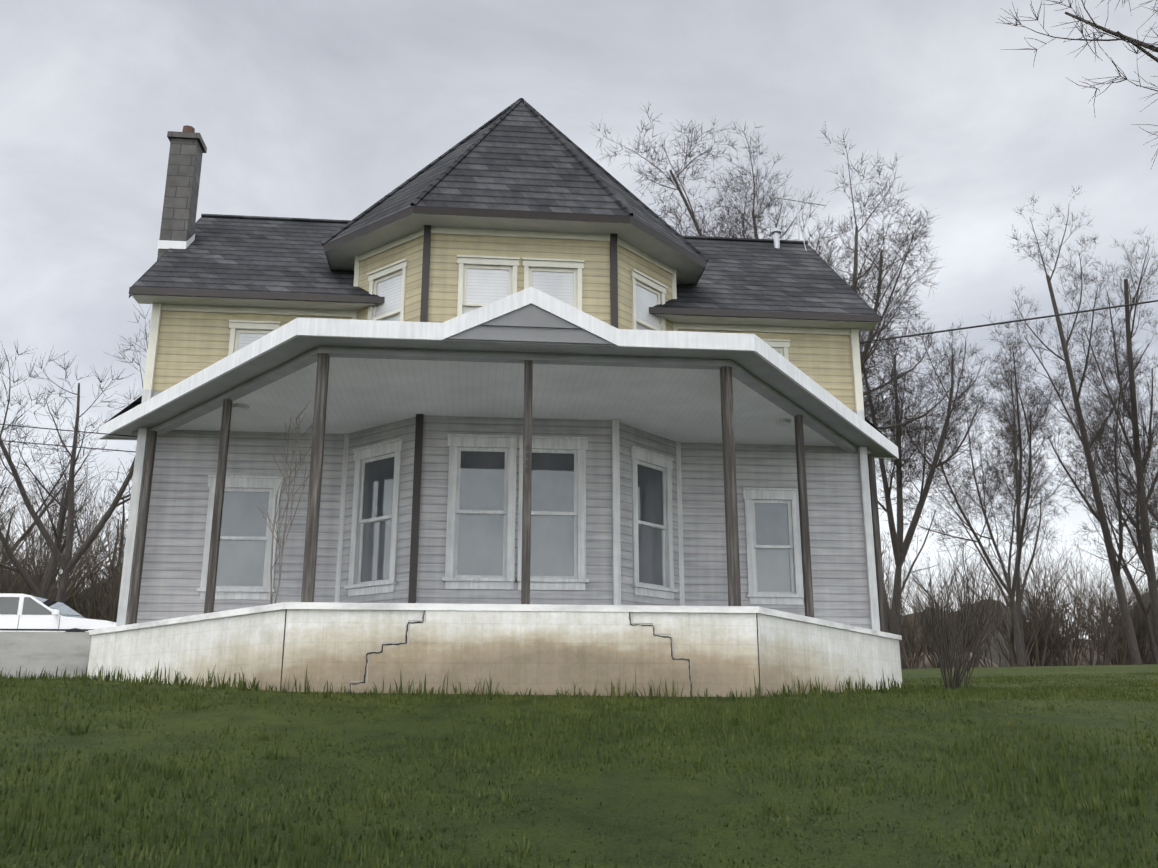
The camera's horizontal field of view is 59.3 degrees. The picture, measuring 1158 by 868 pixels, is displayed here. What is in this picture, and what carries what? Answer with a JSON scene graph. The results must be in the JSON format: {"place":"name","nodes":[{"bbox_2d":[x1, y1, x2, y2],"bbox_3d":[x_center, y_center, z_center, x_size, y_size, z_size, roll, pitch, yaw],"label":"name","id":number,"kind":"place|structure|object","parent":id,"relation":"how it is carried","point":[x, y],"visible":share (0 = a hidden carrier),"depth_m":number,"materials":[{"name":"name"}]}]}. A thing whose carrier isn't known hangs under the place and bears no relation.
{"place":"outdoors","nodes":[
{"label":"outdoors","id":0,"kind":"place"},
{"bbox_2d":[0,593,115,631],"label":"car","id":1,"kind":"object","parent":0,"point":[23,613],"visible":0.38,"depth_m":23.44,"materials":[{"name":"white metal"}]},
{"bbox_2d":[0,660,1157,867],"bbox_3d":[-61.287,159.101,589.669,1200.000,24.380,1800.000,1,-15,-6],"label":"ground","id":2,"kind":"structure","parent":0,"point":[560,838],"depth_m":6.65,"materials":[{"name":"green plant"}]},
{"bbox_2d":[0,501,39,582],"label":"tree","id":3,"kind":"object","parent":2,"relation":"on","point":[17,530],"visible":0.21,"depth_m":56.41,"materials":[{"name":"brown plant"}]},
{"bbox_2d":[0,451,74,572],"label":"tree","id":4,"kind":"object","parent":2,"relation":"on","point":[33,523],"visible":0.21,"depth_m":49.80,"materials":[{"name":"brown plant"}]},
{"bbox_2d":[0,405,108,598],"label":"tree","id":5,"kind":"object","parent":2,"relation":"on","point":[59,531],"visible":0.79,"depth_m":41.52,"materials":[{"name":"brown plant"}]},
{"bbox_2d":[0,305,150,602],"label":"tree","id":6,"kind":"object","parent":2,"relation":"on","point":[67,562],"visible":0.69,"depth_m":26.37,"materials":[{"name":"brown plant"}]},
{"bbox_2d":[50,472,131,594],"bbox_3d":[-25.716,7.403,55.093,4.816,11.281,5.138,-12,-19,39],"label":"tree","id":7,"kind":"object","parent":2,"relation":"on","point":[118,526],"visible":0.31,"depth_m":55.24,"materials":[{"name":"brown plant"}]},
{"bbox_2d":[0,602,901,696],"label":"foundation","id":8,"kind":"object","parent":2,"relation":"on","point":[546,649],"visible":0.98,"depth_m":10.66,"materials":[{"name":"paint"}]},
{"bbox_2d":[255,401,326,603],"bbox_3d":[-3.409,0.723,12.474,0.907,2.975,0.931,12,-19,-38],"label":"bare tree","id":9,"kind":"object","parent":8,"relation":"on","point":[275,516],"visible":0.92,"depth_m":12.31,"materials":[{"name":"plant"}]},
{"bbox_2d":[116,98,880,630],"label":"house","id":10,"kind":"structure","parent":8,"relation":"on","point":[520,194],"depth_m":14.98,"materials":[{"name":"grey wood"}]},
{"bbox_2d":[157,125,206,259],"bbox_3d":[-6.762,-3.837,17.259,0.530,3.020,0.500,1,-15,-6],"label":"chimney","id":11,"kind":"object","parent":10,"relation":"on","point":[188,148],"visible":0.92,"depth_m":17.17,"materials":[{"name":"brick"}]},
{"bbox_2d":[0,300,1157,452],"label":"service wires","id":12,"kind":"object","parent":10,"relation":"attached to","point":[859,342],"visible":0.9,"depth_m":16.82,"materials":[{"name":"metal"},{"name":"rubber"}]},
{"bbox_2d":[771,228,781,247],"bbox_3d":[3.779,-3.708,19.460,0.190,0.500,0.200,1,-15,-6],"label":"roof vent","id":13,"kind":"object","parent":10,"relation":"on","point":[775,232],"visible":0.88,"depth_m":19.43,"materials":[{"name":"grey"}]},
{"bbox_2d":[761,182,828,250],"bbox_3d":[4.311,-4.113,19.830,1.158,1.543,1.240,1,-15,-6],"label":"antenna","id":14,"kind":"object","parent":10,"relation":"on","point":[797,220],"visible":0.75,"depth_m":19.93,"materials":[{"name":"silver metal"}]},
{"bbox_2d":[98,286,898,632],"bbox_3d":[-0.782,0.672,13.358,12.584,3.520,4.960,1,-15,-6],"label":"porch","id":15,"kind":"object","parent":8,"relation":"on","point":[528,354],"visible":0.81,"depth_m":12.60,"materials":[{"name":"white wood"}]},
{"bbox_2d":[0,420,1157,668],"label":"treeline","id":16,"kind":"object","parent":2,"relation":"on","point":[1050,632],"visible":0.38,"depth_m":59.56,"materials":[{"name":"brown plant"}]},
{"bbox_2d":[590,102,1004,452],"bbox_3d":[7.968,-1.964,36.927,11.861,21.351,13.703,-10,-18,34],"label":"tree","id":17,"kind":"object","parent":2,"relation":"on","point":[856,286],"visible":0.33,"depth_m":37.62,"materials":[{"name":"brown plant"}]},
{"bbox_2d":[878,484,935,628],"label":"tree","id":18,"kind":"object","parent":2,"relation":"on","point":[912,565],"visible":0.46,"depth_m":66.05,"materials":[{"name":"brown plant"}]},
{"bbox_2d":[859,278,1006,669],"bbox_3d":[13.825,1.928,44.732,8.859,16.959,8.576,1,-15,-6],"label":"tree","id":19,"kind":"object","parent":2,"relation":"on","point":[897,537],"visible":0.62,"depth_m":43.23,"materials":[{"name":"brown plant"}]},
{"bbox_2d":[888,533,1004,688],"bbox_3d":[5.564,2.653,15.281,1.595,2.451,1.792,1,-15,-6],"label":"shrub","id":20,"kind":"object","parent":2,"relation":"on","point":[957,667],"visible":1,"depth_m":15.17,"materials":[{"name":"brown plant"}]},
{"bbox_2d":[927,613,989,686],"bbox_3d":[6.444,3.672,17.290,1.012,1.383,0.680,-9,-17,30],"label":"shrub","id":21,"kind":"object","parent":2,"relation":"on","point":[968,671],"visible":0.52,"depth_m":17.12,"materials":[{"name":"brown plant"}]},
{"bbox_2d":[881,364,1102,666],"bbox_3d":[20.422,3.447,47.530,9.017,14.927,10.447,13,-20,-41],"label":"tree","id":22,"kind":"object","parent":2,"relation":"on","point":[1010,591],"visible":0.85,"depth_m":47.33,"materials":[{"name":"brown plant"}]},
{"bbox_2d":[940,472,1056,666],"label":"tree","id":23,"kind":"object","parent":2,"relation":"on","point":[1010,551],"visible":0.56,"depth_m":70.40,"materials":[{"name":"brown plant"}]},
{"bbox_2d":[980,296,1070,666],"bbox_3d":[23.858,2.792,54.192,5.321,19.311,8.883,-7,-16,24],"label":"tree","id":24,"kind":"object","parent":2,"relation":"on","point":[1018,590],"visible":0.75,"depth_m":54.71,"materials":[{"name":"brown plant"}]},
{"bbox_2d":[999,0,1157,167],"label":"tree branches","id":25,"kind":"object","parent":2,"relation":"on","point":[1137,44],"visible":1,"depth_m":15.69,"materials":[{"name":"brown plant"}]},
{"bbox_2d":[1000,185,1157,664],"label":"tree","id":26,"kind":"object","parent":2,"relation":"on","point":[1101,518],"visible":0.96,"depth_m":51.73,"materials":[{"name":"brown plant"}]},
{"bbox_2d":[1052,228,1157,648],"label":"tree","id":27,"kind":"object","parent":2,"relation":"on","point":[1149,567],"visible":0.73,"depth_m":54.71,"materials":[{"name":"brown plant"}]},
{"bbox_2d":[1053,378,1157,537],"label":"tree","id":28,"kind":"object","parent":2,"relation":"on","point":[1155,470],"visible":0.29,"depth_m":66.69,"materials":[{"name":"brown plant"}]},
{"bbox_2d":[1071,488,1157,663],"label":"tree","id":29,"kind":"object","parent":2,"relation":"on","point":[1146,611],"visible":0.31,"depth_m":62.84,"materials":[{"name":"brown plant"}]},
{"bbox_2d":[1107,470,1157,567],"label":"tree","id":30,"kind":"object","parent":2,"relation":"on","point":[1153,523],"visible":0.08,"depth_m":71.05,"materials":[{"name":"brown plant"}]},
{"bbox_2d":[0,0,1157,639],"label":"sky","id":31,"kind":"structure","parent":0,"point":[312,109],"materials":[{"name":"grey"}]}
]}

